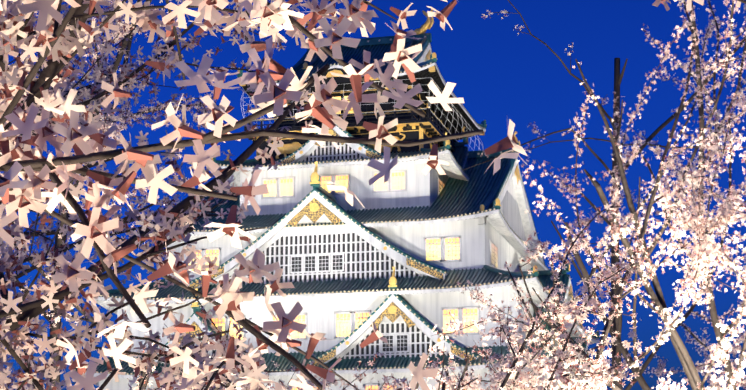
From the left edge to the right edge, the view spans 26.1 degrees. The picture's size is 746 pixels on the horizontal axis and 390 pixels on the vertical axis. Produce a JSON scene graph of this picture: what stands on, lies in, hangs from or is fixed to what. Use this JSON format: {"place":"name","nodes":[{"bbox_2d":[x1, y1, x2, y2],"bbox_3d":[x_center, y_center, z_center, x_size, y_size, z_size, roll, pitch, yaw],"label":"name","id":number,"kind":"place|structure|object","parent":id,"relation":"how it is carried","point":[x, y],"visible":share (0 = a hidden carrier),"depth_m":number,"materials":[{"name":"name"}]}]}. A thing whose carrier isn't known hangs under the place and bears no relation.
{"place":"outdoors","nodes":[
{"label":"outdoors","id":0,"kind":"place"},
{"bbox_2d":[0,0,340,389],"bbox_3d":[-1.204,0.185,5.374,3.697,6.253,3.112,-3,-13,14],"label":"cherry tree","id":1,"kind":"object","parent":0,"point":[87,95],"depth_m":5.18,"materials":[{"name":"pink plant"}]},
{"bbox_2d":[0,0,463,389],"bbox_3d":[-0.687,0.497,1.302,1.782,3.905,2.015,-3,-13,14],"label":"cherry tree","id":2,"kind":"object","parent":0,"point":[213,15],"depth_m":1.46,"materials":[{"name":"pink plant"}]},
{"bbox_2d":[0,0,456,381],"bbox_3d":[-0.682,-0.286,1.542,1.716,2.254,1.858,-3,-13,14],"label":"blossoms","id":3,"kind":"object","parent":2,"relation":"attached to","point":[314,17],"visible":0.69,"depth_m":1.48,"materials":[{"name":"pink plant"}]},
{"bbox_2d":[0,0,479,389],"bbox_3d":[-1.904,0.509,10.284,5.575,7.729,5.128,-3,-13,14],"label":"low cherry","id":4,"kind":"object","parent":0,"point":[113,118],"depth_m":9.99,"materials":[{"name":"pink plant"}]},
{"bbox_2d":[0,1,470,389],"bbox_3d":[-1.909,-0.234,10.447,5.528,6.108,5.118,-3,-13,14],"label":"cherry blossom calyx","id":5,"kind":"object","parent":4,"relation":"attached to","point":[119,21],"visible":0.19,"depth_m":9.98,"materials":[{"name":"plant"}]},
{"bbox_2d":[76,43,598,389],"bbox_3d":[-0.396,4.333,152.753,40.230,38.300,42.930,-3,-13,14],"label":"castle","id":6,"kind":"structure","parent":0,"point":[493,239],"depth_m":135.09,"materials":[{"name":"white paint"}]},
{"bbox_2d":[188,96,477,339],"bbox_3d":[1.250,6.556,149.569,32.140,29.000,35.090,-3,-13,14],"label":"windows","id":7,"kind":"structure","parent":6,"relation":"attached to","point":[395,183],"depth_m":134.39,"materials":[{"name":"yellow glass"}]},
{"bbox_2d":[71,9,599,362],"bbox_3d":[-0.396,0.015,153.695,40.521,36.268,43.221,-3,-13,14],"label":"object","id":8,"kind":"object","parent":6,"relation":"attached to","point":[285,149],"visible":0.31,"depth_m":143.42,"materials":[{"name":"gold metal"}]},
{"bbox_2d":[73,33,599,384],"bbox_3d":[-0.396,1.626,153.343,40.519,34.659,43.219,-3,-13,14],"label":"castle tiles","id":9,"kind":"object","parent":6,"relation":"attached to","point":[456,197],"visible":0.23,"depth_m":137.08,"materials":[{"name":"tile"}]},
{"bbox_2d":[74,36,598,383],"bbox_3d":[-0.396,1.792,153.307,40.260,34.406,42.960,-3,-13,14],"label":"castle tile ends","id":10,"kind":"object","parent":6,"relation":"attached to","point":[376,237],"visible":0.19,"depth_m":134.04,"materials":[{"name":"tile"}]},
{"bbox_2d":[196,172,477,389],"bbox_3d":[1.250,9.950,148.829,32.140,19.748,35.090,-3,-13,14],"label":"windows","id":11,"kind":"structure","parent":6,"relation":"attached to","point":[367,314],"depth_m":134.19,"materials":[{"name":"yellow glass"}]},
{"bbox_2d":[146,170,543,389],"bbox_3d":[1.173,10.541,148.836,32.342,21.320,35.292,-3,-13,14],"label":"window frames","id":12,"kind":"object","parent":6,"relation":"attached to","point":[364,310],"depth_m":134.26,"materials":[{"name":"wood"}]},
{"bbox_2d":[242,45,478,161],"bbox_3d":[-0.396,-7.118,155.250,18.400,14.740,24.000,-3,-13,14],"label":"castle lacquer","id":13,"kind":"object","parent":6,"relation":"attached to","point":[424,75],"visible":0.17,"depth_m":145.43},
{"bbox_2d":[241,77,482,150],"bbox_3d":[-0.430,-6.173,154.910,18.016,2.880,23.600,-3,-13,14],"label":"safety net","id":14,"kind":"object","parent":6,"relation":"attached to","point":[394,102],"visible":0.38,"depth_m":144.88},
{"bbox_2d":[179,128,587,371],"bbox_3d":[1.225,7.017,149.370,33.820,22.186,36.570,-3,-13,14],"label":"gable ornaments","id":15,"kind":"object","parent":6,"relation":"attached to","point":[313,217],"visible":0.5,"depth_m":133.55},
{"bbox_2d":[0,0,745,389],"bbox_3d":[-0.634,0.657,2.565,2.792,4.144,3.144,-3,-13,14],"label":"cherry tree","id":16,"kind":"object","parent":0,"point":[200,80],"depth_m":2.16,"materials":[{"name":"pink plant"}]},
{"bbox_2d":[0,0,664,389],"bbox_3d":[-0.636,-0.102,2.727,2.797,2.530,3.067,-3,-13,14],"label":"blossoms","id":17,"kind":"object","parent":16,"relation":"attached to","point":[276,74],"visible":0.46,"depth_m":1.32,"materials":[{"name":"pink plant"}]},
{"bbox_2d":[0,0,745,389],"label":"sky","id":18,"kind":"structure","parent":0,"point":[500,74],"materials":[{"name":"blue"}]},
{"bbox_2d":[162,196,653,389],"bbox_3d":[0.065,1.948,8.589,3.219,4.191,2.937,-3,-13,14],"label":"low cherry","id":19,"kind":"object","parent":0,"point":[593,301],"depth_m":8.63,"materials":[{"name":"pink plant"}]},
{"bbox_2d":[165,207,645,389],"bbox_3d":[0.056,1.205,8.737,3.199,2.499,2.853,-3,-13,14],"label":"blossoms","id":20,"kind":"object","parent":19,"relation":"attached to","point":[601,346],"visible":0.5,"depth_m":8.67,"materials":[{"name":"pink plant"}]},
{"bbox_2d":[424,0,745,389],"bbox_3d":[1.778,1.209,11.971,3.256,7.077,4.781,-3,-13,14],"label":"low cherry","id":21,"kind":"object","parent":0,"point":[678,236],"depth_m":12.64,"materials":[{"name":"pink plant"}]},
{"bbox_2d":[430,2,745,389],"bbox_3d":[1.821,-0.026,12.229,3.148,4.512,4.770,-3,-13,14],"label":"blossoms","id":22,"kind":"object","parent":21,"relation":"attached to","point":[686,201],"visible":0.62,"depth_m":12.42,"materials":[{"name":"pink plant"}]},
{"bbox_2d":[463,0,745,389],"bbox_3d":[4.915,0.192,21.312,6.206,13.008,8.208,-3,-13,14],"label":"cherry tree","id":23,"kind":"object","parent":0,"point":[616,321],"depth_m":20.69,"materials":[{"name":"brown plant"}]},
{"bbox_2d":[477,0,745,389],"bbox_3d":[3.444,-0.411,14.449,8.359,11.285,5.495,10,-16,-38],"label":"cherry tree","id":24,"kind":"object","parent":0,"point":[690,370],"depth_m":14.47,"materials":[{"name":"pink plant"}]}
]}

